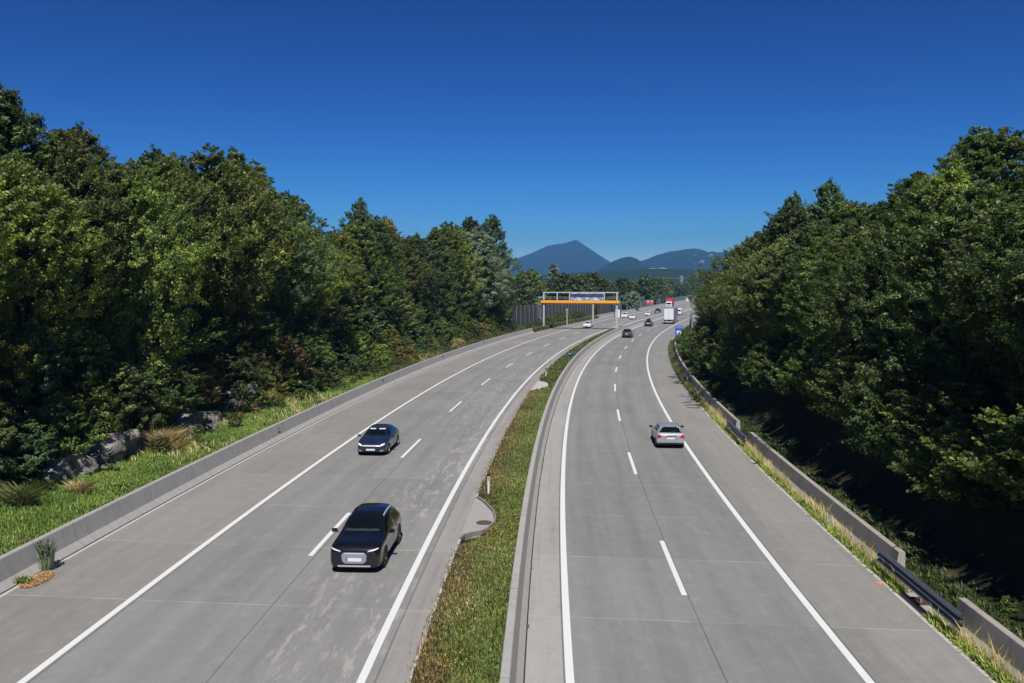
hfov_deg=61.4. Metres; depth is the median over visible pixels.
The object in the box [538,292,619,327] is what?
sign gantry
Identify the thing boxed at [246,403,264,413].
bush
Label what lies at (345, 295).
tree
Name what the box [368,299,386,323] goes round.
bush
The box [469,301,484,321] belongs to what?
bush
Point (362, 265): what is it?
tree
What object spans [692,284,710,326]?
tree
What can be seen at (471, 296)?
bush
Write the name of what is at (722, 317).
tree
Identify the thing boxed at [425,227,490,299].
tree
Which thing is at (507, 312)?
bush
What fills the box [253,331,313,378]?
bush
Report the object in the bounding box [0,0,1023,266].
sky
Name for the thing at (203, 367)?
bush
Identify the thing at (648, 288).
tree
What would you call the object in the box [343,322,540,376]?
grass
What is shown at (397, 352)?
bush
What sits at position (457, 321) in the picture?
bush
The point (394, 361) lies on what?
bush
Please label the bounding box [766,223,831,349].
tree
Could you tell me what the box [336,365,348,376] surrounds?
bush
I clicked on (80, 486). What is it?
grass tussock
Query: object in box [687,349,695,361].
bush
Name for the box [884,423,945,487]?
bush
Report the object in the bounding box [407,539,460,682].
kerb
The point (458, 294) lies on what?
bush
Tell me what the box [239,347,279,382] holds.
bush
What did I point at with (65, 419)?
bush
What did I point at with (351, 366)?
bush
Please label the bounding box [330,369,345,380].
bush
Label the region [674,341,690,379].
concrete wall
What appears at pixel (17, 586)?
pavement edge
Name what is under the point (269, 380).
bush
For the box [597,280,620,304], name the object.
tree
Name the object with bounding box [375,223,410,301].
tree
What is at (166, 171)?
tree
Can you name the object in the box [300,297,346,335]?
bush
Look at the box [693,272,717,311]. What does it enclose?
tree
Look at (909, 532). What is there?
bush
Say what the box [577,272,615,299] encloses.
tree
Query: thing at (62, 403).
bush
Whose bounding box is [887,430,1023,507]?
bush
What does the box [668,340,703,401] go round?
weeds
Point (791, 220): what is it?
tree
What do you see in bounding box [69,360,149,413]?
bush
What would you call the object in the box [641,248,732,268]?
mountain
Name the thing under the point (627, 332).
car
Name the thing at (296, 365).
bush
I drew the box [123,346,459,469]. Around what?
dry grass
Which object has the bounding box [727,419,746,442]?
guard rail
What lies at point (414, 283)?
tree
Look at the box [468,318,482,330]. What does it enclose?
bush
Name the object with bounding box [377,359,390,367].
bush
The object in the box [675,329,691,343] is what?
bush
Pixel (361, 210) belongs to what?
tree
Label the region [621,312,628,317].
car
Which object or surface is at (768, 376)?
bush
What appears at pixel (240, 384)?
bush
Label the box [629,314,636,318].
car
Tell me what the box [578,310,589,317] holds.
bush
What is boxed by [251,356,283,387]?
bush
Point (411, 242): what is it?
tree
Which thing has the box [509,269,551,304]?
tree
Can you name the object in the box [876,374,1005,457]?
bush
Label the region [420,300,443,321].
bush
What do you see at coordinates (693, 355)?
bush
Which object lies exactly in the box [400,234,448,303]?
tree
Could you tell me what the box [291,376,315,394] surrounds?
bush
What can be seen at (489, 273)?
tree
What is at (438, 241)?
tree
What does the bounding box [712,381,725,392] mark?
bush
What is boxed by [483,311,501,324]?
bush
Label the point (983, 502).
bush
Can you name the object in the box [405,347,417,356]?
bush
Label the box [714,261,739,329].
tree
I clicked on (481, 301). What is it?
bush
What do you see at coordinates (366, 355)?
bush
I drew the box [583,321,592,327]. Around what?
car
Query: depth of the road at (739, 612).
30.65 m
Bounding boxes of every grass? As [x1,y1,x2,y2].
[0,370,383,555]
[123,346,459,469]
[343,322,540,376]
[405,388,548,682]
[420,387,552,682]
[429,379,548,646]
[528,325,623,390]
[694,387,1023,682]
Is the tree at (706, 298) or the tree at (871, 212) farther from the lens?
the tree at (706, 298)
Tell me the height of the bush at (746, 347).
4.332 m
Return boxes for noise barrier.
[506,304,614,324]
[618,295,691,309]
[690,312,692,329]
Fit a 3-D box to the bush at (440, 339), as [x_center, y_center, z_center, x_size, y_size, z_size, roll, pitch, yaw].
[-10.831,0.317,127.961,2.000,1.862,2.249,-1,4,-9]
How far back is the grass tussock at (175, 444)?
47.87 m
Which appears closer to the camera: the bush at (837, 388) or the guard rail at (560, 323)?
the bush at (837, 388)
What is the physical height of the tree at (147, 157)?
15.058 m
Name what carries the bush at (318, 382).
on the ground at (980, 547)
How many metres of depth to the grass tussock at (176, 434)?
47.96 m
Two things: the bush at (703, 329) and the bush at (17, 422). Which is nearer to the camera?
the bush at (17, 422)
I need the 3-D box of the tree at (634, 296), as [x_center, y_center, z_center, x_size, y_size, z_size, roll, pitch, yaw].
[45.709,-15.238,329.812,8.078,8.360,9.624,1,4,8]
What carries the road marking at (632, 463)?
on the road at (739, 612)
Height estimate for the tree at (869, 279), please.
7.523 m
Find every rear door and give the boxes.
[664,309,668,319]
[669,309,673,319]
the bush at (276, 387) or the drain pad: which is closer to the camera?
the drain pad
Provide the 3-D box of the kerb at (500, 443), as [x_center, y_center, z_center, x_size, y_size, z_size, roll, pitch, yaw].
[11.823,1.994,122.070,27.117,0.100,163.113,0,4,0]
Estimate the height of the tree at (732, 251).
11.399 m
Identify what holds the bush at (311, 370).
on the ground at (980, 547)
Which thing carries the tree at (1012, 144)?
on the ground at (980, 547)
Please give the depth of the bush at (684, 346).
110.31 m
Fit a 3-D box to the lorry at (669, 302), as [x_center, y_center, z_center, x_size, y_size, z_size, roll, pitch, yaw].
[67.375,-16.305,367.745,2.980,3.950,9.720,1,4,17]
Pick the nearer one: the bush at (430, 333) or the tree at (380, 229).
the tree at (380, 229)
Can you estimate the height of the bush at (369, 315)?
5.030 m
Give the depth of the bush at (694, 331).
113.64 m
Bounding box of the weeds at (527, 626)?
[526,396,559,627]
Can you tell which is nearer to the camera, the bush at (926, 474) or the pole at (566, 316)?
the bush at (926, 474)
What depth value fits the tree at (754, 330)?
68.33 m
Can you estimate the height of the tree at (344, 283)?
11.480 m
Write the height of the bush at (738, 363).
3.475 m
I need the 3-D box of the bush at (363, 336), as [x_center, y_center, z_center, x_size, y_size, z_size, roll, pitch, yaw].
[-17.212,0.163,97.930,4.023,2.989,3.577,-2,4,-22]
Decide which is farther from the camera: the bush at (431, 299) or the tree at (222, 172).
the bush at (431, 299)
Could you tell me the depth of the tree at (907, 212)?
40.77 m
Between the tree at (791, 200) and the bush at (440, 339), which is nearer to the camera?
the tree at (791, 200)
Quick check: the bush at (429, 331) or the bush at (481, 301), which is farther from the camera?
the bush at (481, 301)
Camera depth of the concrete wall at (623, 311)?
327.86 m
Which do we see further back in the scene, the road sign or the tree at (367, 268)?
the road sign
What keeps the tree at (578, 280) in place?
on the ground at (980, 547)
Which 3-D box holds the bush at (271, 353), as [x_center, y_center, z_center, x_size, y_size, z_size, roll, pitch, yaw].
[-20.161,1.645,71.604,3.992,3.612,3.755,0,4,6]
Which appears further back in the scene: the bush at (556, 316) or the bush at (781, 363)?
the bush at (556, 316)
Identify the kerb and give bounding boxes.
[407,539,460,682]
[475,379,539,497]
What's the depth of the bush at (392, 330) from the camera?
108.25 m
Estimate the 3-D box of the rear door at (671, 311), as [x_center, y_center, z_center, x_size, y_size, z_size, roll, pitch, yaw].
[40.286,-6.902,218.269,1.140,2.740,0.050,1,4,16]
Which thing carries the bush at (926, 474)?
on the ground at (980, 547)
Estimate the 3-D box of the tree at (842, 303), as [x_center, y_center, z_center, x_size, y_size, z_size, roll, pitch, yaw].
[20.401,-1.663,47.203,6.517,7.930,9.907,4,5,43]
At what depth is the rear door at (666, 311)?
218.58 m
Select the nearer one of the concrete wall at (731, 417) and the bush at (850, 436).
the bush at (850, 436)
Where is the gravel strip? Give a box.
[674,324,1001,682]
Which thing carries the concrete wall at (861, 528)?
on the ground at (980, 547)
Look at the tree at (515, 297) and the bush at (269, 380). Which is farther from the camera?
the tree at (515, 297)
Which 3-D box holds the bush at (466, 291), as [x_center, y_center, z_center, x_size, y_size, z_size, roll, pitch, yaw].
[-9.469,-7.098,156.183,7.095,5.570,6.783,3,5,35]
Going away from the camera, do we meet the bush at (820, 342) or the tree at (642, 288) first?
the bush at (820, 342)
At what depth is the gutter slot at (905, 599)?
27.88 m
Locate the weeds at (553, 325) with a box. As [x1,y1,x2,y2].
[532,315,598,331]
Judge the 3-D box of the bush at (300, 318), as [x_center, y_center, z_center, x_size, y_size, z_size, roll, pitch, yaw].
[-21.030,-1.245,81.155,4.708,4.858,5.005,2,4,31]
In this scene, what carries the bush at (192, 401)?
on the ground at (980, 547)
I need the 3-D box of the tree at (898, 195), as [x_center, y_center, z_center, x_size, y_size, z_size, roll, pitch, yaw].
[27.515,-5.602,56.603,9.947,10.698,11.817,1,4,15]
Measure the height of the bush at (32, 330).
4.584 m
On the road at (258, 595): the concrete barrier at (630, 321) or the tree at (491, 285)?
the concrete barrier at (630, 321)
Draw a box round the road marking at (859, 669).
[646,316,874,682]
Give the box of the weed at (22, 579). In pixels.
[12,573,34,585]
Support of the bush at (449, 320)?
on the ground at (980, 547)
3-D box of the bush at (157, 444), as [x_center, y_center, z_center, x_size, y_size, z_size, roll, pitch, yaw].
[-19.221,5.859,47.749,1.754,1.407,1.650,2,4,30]
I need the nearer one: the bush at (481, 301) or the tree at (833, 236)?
the tree at (833, 236)
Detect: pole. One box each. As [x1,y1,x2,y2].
[566,309,567,324]
[592,304,593,321]
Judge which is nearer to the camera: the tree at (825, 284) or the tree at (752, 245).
the tree at (825, 284)
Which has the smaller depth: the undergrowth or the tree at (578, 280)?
the undergrowth
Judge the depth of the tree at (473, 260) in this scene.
164.08 m
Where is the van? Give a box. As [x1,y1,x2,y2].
[678,308,682,314]
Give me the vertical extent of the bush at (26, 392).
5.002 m
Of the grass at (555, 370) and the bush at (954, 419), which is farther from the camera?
the grass at (555, 370)
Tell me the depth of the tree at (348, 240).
99.94 m
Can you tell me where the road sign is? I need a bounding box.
[675,326,682,343]
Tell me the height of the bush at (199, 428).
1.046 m
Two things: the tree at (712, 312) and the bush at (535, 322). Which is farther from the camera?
the bush at (535, 322)
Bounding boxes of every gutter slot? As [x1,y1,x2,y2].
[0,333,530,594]
[523,318,657,682]
[673,338,1000,682]
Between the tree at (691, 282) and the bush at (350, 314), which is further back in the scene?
the tree at (691, 282)
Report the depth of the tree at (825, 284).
44.56 m
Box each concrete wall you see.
[0,328,533,593]
[597,298,693,317]
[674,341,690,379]
[690,375,739,429]
[748,432,904,577]
[948,598,1023,682]
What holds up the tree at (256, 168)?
on the ground at (980, 547)
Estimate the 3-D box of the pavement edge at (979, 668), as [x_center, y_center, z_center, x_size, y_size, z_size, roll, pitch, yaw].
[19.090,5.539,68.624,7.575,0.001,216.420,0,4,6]
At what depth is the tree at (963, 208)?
36.57 m
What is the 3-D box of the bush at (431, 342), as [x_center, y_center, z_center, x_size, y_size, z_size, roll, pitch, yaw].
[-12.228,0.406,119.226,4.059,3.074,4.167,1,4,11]
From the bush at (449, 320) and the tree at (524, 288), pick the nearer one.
the bush at (449, 320)
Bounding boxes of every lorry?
[614,308,620,316]
[664,307,678,323]
[665,298,673,307]
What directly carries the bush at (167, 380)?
on the ground at (980, 547)
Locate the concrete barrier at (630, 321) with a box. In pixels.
[620,304,693,325]
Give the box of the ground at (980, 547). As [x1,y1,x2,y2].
[0,295,1023,682]
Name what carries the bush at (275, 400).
on the ground at (980, 547)
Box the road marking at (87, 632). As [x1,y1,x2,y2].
[17,304,678,682]
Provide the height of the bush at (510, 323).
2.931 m
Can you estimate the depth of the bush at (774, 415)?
56.20 m
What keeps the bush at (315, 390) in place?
on the ground at (980, 547)
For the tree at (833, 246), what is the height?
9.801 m
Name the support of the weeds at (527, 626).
on the ground at (980, 547)
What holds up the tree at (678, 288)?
on the ground at (980, 547)
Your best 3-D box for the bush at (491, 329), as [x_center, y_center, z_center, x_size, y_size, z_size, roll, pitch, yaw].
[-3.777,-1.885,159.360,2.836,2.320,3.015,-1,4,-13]
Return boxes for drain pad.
[897,588,943,618]
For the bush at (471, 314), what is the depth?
155.64 m
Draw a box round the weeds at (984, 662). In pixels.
[697,400,1019,682]
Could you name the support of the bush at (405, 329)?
on the ground at (980, 547)
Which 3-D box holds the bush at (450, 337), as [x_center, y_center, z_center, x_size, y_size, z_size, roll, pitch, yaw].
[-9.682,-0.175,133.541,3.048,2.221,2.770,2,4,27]
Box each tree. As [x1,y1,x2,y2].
[0,82,89,325]
[0,101,150,315]
[0,127,143,355]
[0,145,128,342]
[0,165,122,378]
[0,176,23,319]
[21,121,161,321]
[38,157,227,361]
[86,159,206,333]
[92,186,208,372]
[99,153,271,325]
[116,157,136,260]
[130,142,185,248]
[143,142,327,347]
[162,151,218,305]
[177,162,291,332]
[205,157,268,267]
[224,145,268,275]
[228,196,357,334]
[241,189,324,307]
[248,159,288,241]
[268,229,359,327]
[279,249,339,312]
[280,190,331,300]
[289,242,345,312]
[303,233,360,302]
[317,232,371,316]
[322,197,378,298]
[325,231,335,240]
[331,229,371,312]
[344,219,409,312]
[353,219,387,294]
[363,213,407,298]
[375,215,408,284]
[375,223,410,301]
[378,229,438,298]
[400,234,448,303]
[400,235,429,308]
[407,247,434,292]
[420,229,456,295]
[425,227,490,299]
[429,224,471,302]
[436,226,478,299]
[451,227,515,307]
[459,216,499,296]
[460,229,479,288]
[475,245,500,295]
[481,214,524,313]
[482,246,497,291]
[489,243,515,309]
[502,282,531,315]
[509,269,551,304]
[512,269,531,305]
[542,264,562,299]
[542,272,578,304]
[563,274,599,310]
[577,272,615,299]
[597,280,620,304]
[608,277,632,301]
[622,291,640,308]
[627,280,639,293]
[633,274,659,302]
[636,279,658,299]
[645,276,673,302]
[648,277,674,297]
[665,280,677,296]
[672,284,689,296]
[681,281,693,295]
[685,279,697,292]
[688,235,754,319]
[688,286,709,326]
[691,275,731,328]
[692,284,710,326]
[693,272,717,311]
[694,278,711,326]
[696,232,762,342]
[700,275,719,332]
[703,243,786,342]
[709,236,812,338]
[710,298,723,327]
[713,229,823,352]
[713,285,736,341]
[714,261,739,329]
[726,206,813,342]
[727,225,785,345]
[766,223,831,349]
[769,218,870,349]
[778,224,894,343]
[780,190,803,213]
[793,223,968,362]
[801,203,812,216]
[802,177,848,225]
[802,201,877,299]
[802,214,894,338]
[804,183,994,384]
[807,193,845,226]
[814,201,897,321]
[817,202,948,303]
[817,240,923,355]
[835,202,877,228]
[848,182,1023,398]
[857,235,940,323]
[870,171,931,316]
[879,159,991,371]
[883,197,1017,345]
[894,125,1011,210]
[897,177,1014,331]
[930,189,1023,406]
[935,125,1023,318]
[959,177,1023,384]
[965,216,1023,301]
[977,152,1023,241]
[982,163,1023,324]
[1003,221,1023,302]
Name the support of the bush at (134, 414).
on the ground at (980, 547)
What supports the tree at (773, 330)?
on the ground at (980, 547)
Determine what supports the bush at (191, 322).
on the ground at (980, 547)
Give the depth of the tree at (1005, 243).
34.54 m
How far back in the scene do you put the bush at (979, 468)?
27.65 m
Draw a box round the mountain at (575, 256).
[509,240,610,274]
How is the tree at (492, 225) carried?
on the ground at (980, 547)
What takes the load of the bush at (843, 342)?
on the ground at (980, 547)
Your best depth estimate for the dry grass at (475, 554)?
29.12 m
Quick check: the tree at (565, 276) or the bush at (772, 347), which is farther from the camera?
the tree at (565, 276)
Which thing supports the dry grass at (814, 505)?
on the ground at (980, 547)
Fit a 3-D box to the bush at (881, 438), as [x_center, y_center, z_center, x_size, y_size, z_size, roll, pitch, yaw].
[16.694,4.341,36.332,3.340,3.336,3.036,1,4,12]
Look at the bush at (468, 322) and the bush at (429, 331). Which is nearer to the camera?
the bush at (429, 331)
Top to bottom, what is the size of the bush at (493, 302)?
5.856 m
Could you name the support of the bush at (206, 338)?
on the ground at (980, 547)
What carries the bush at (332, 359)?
on the ground at (980, 547)
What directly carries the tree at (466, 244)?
on the ground at (980, 547)
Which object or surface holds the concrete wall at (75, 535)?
on the ground at (980, 547)
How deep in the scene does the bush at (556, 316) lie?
214.16 m
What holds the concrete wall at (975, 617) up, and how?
on the ground at (980, 547)
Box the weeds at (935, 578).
[695,376,1023,640]
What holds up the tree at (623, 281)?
on the ground at (980, 547)
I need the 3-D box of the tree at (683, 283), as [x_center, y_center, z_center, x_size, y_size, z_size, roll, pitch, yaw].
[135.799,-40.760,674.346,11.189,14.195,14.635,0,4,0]
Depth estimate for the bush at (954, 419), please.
32.26 m
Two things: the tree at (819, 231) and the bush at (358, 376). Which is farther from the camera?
the bush at (358, 376)
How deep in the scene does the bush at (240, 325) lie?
66.68 m
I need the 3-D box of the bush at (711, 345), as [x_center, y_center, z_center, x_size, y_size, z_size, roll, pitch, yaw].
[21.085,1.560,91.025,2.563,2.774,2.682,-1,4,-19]
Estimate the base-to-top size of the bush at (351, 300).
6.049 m
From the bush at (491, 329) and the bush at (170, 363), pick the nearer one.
the bush at (170, 363)
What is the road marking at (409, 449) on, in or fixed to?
on the road at (258, 595)
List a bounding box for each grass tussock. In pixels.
[0,475,56,507]
[56,478,100,493]
[141,424,194,445]
[159,437,194,453]
[257,390,279,403]
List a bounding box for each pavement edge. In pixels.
[0,334,527,596]
[672,337,997,682]
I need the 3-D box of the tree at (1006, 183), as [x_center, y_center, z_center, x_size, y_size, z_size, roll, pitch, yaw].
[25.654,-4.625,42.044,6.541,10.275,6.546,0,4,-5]
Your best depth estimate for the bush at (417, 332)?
117.88 m
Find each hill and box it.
[535,268,723,284]
[598,257,648,270]
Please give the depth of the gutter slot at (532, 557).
30.36 m
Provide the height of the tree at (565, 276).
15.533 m
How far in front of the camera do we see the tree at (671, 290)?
557.37 m
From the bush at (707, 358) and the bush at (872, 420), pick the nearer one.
the bush at (872, 420)
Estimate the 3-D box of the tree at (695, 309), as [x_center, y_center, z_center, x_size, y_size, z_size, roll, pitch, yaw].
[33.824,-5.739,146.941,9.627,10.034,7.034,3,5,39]
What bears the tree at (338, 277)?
on the ground at (980, 547)
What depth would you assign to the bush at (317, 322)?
84.12 m
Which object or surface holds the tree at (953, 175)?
on the ground at (980, 547)
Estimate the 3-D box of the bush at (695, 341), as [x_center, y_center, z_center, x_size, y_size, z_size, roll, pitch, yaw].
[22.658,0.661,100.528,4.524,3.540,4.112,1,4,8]
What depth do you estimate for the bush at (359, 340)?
94.22 m
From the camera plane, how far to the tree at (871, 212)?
58.71 m
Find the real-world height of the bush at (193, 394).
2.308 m
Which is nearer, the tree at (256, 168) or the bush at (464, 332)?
the tree at (256, 168)
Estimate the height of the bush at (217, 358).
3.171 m
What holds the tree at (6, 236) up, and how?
on the ground at (980, 547)
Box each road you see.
[0,299,693,682]
[525,309,994,682]
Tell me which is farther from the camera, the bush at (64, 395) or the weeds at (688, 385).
the weeds at (688, 385)
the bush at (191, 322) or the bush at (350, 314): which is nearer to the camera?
the bush at (191, 322)
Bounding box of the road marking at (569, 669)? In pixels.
[560,309,691,682]
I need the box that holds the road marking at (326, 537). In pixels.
[308,513,350,555]
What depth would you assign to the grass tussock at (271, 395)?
64.86 m
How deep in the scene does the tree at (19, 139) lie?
44.25 m
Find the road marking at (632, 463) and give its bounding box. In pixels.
[627,452,637,473]
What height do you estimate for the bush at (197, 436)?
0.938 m
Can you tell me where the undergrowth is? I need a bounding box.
[26,311,487,463]
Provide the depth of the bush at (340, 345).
89.67 m
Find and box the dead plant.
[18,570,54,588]
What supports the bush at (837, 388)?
on the ground at (980, 547)
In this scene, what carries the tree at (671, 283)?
on the ground at (980, 547)
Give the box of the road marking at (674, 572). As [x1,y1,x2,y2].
[660,541,686,594]
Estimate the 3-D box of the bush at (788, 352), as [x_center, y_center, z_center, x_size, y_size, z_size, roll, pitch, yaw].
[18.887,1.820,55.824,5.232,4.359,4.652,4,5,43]
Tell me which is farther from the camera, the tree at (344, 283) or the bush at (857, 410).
the tree at (344, 283)
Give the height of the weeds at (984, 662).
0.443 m
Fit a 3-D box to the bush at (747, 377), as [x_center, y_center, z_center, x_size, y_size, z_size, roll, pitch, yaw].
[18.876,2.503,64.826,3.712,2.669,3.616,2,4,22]
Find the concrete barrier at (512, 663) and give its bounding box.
[499,305,695,682]
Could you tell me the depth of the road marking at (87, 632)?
30.73 m
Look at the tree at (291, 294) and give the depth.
76.82 m
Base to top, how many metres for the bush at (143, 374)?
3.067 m
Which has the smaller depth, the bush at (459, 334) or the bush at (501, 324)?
the bush at (459, 334)
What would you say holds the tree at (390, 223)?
on the ground at (980, 547)
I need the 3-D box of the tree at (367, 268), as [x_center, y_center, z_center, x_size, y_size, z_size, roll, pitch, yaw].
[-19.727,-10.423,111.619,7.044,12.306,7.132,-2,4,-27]
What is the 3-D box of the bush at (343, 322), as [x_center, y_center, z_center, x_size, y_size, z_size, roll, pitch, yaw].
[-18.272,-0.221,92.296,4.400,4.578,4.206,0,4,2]
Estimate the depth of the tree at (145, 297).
50.47 m
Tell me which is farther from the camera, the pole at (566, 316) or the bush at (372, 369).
the pole at (566, 316)
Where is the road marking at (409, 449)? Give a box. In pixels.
[400,439,420,457]
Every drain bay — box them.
[459,496,495,541]
[532,381,547,390]
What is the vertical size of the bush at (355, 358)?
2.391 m
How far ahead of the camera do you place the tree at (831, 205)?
75.39 m
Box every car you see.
[330,503,401,567]
[357,424,398,453]
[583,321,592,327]
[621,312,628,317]
[622,329,633,337]
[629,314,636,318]
[644,320,652,325]
[649,422,684,446]
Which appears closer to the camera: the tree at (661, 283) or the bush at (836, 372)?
the bush at (836, 372)
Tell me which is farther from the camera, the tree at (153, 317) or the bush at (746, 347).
the bush at (746, 347)
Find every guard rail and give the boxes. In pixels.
[533,316,591,329]
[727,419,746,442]
[877,548,962,633]
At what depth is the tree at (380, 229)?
115.09 m
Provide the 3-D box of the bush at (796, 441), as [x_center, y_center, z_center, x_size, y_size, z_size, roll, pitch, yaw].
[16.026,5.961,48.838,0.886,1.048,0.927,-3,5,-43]
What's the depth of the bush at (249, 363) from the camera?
64.17 m
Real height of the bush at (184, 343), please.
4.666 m
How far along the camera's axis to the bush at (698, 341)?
101.89 m
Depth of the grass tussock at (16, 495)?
35.89 m
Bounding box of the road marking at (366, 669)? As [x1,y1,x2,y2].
[356,325,618,682]
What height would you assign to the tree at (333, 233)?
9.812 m
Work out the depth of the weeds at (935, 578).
31.52 m
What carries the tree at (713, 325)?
on the ground at (980, 547)
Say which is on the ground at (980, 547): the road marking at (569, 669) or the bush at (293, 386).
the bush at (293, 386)
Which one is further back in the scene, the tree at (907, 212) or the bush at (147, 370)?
the bush at (147, 370)
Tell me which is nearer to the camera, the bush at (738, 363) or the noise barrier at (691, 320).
the bush at (738, 363)
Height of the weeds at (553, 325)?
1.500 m
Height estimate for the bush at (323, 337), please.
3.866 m
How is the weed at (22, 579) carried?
on the road at (258, 595)
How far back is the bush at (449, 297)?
139.34 m
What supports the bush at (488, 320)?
on the ground at (980, 547)
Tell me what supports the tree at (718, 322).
on the ground at (980, 547)
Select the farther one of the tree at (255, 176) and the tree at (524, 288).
the tree at (524, 288)
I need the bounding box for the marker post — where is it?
[487,472,489,493]
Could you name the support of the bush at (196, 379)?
on the ground at (980, 547)
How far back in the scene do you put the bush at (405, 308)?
114.68 m
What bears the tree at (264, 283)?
on the ground at (980, 547)
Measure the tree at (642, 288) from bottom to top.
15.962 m
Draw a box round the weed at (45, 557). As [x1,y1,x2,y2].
[33,539,57,570]
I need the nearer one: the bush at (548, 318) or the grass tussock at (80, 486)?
the grass tussock at (80, 486)
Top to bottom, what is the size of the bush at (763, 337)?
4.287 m
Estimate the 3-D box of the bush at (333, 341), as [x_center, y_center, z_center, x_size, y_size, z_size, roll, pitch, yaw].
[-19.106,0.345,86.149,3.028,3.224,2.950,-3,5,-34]
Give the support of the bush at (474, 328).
on the ground at (980, 547)
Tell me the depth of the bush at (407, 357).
103.76 m
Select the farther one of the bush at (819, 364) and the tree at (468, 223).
the tree at (468, 223)
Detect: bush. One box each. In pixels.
[0,322,67,402]
[0,324,45,416]
[0,395,20,448]
[0,414,63,477]
[10,403,69,463]
[21,391,108,456]
[31,319,113,386]
[35,383,84,418]
[48,406,87,438]
[53,375,125,441]
[64,317,120,372]
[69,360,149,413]
[83,363,176,420]
[86,399,113,426]
[89,284,225,365]
[91,408,132,432]
[113,362,161,401]
[116,378,167,431]
[133,364,178,417]
[139,310,192,354]
[140,359,191,395]
[146,365,196,421]
[148,436,180,453]
[156,354,206,396]
[157,306,204,351]
[159,377,207,422]
[170,385,205,409]
[187,362,227,389]
[189,370,224,405]
[191,312,240,364]
[191,423,204,435]
[192,434,206,443]
[193,347,241,385]
[202,290,263,356]
[219,350,258,383]
[224,380,260,411]
[225,412,242,428]
[228,308,299,360]
[228,356,270,394]
[238,411,246,418]
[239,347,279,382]
[241,370,290,399]
[242,310,290,347]
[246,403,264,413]
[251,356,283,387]
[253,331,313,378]
[253,343,292,371]
[253,390,271,408]
[265,381,285,396]
[268,397,285,407]
[270,354,305,383]
[274,374,298,395]
[276,333,321,368]
[277,316,296,348]
[282,304,316,337]
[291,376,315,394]
[293,365,314,383]
[293,388,309,399]
[295,312,325,340]
[299,371,324,391]
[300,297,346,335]
[300,336,337,370]
[304,334,333,367]
[307,387,317,394]
[309,369,334,388]
[313,296,344,326]
[313,332,334,350]
[314,359,345,386]
[323,301,356,331]
[324,318,360,353]
[327,286,374,323]
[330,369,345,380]
[332,342,351,361]
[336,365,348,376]
[340,354,366,372]
[343,332,366,357]
[343,361,358,375]
[345,299,388,334]
[351,330,377,350]
[352,349,378,369]
[352,373,363,379]
[355,322,379,348]
[357,359,368,370]
[361,296,384,325]
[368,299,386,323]
[368,350,389,367]
[369,292,416,329]
[369,332,397,354]
[369,343,393,361]
[369,364,379,372]
[373,323,387,342]
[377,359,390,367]
[379,300,417,329]
[379,324,399,345]
[384,287,425,322]
[388,336,409,355]
[390,357,401,365]
[394,297,426,324]
[394,320,415,338]
[394,346,412,359]
[395,330,410,346]
[400,319,434,343]
[401,338,422,354]
[401,355,411,361]
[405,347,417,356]
[412,339,426,352]
[413,334,436,347]
[414,297,434,322]
[416,322,431,335]
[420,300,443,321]
[422,324,433,334]
[425,347,435,353]
[427,288,473,320]
[427,297,441,319]
[428,320,444,338]
[430,295,453,316]
[431,317,457,339]
[435,337,444,345]
[437,301,468,320]
[440,280,464,305]
[442,341,451,346]
[444,316,461,333]
[444,333,457,343]
[447,312,462,326]
[447,325,463,339]
[451,339,462,344]
[454,328,468,339]
[455,291,476,313]
[456,290,479,311]
[457,313,467,328]
[462,285,485,308]
[462,312,476,326]
[464,322,477,333]
[467,325,481,337]
[468,312,477,322]
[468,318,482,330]
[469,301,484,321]
[476,322,489,331]
[480,291,499,312]
[480,293,506,318]
[482,317,494,327]
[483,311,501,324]
[486,325,498,334]
[495,296,515,318]
[497,322,506,331]
[503,319,515,329]
[533,319,539,326]
[540,315,555,323]
[548,315,562,322]
[570,311,578,318]
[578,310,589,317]
[673,332,695,354]
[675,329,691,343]
[679,325,699,346]
[686,336,711,351]
[687,332,718,354]
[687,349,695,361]
[691,348,709,372]
[693,326,712,343]
[693,347,715,375]
[695,337,719,352]
[700,343,722,367]
[701,343,720,360]
[704,347,731,375]
[708,332,746,370]
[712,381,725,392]
[729,337,761,380]
[734,348,753,376]
[737,337,789,393]
[737,359,770,387]
[759,320,789,361]
[761,338,826,393]
[764,361,797,397]
[764,410,777,423]
[769,341,809,367]
[770,353,822,402]
[771,320,862,400]
[773,355,792,393]
[788,438,801,452]
[797,345,855,399]
[798,332,885,416]
[805,354,916,424]
[813,357,861,404]
[835,354,936,468]
[837,408,881,448]
[839,364,946,425]
[853,406,895,456]
[868,406,937,474]
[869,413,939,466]
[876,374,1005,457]
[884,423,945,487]
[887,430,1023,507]
[903,520,930,543]
[915,411,1004,485]
[917,430,984,496]
[920,382,1023,504]
[949,443,1023,512]
[963,401,1023,500]
[993,384,1023,473]
[998,595,1018,614]
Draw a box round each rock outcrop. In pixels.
[41,427,155,482]
[170,411,222,435]
[222,384,265,412]

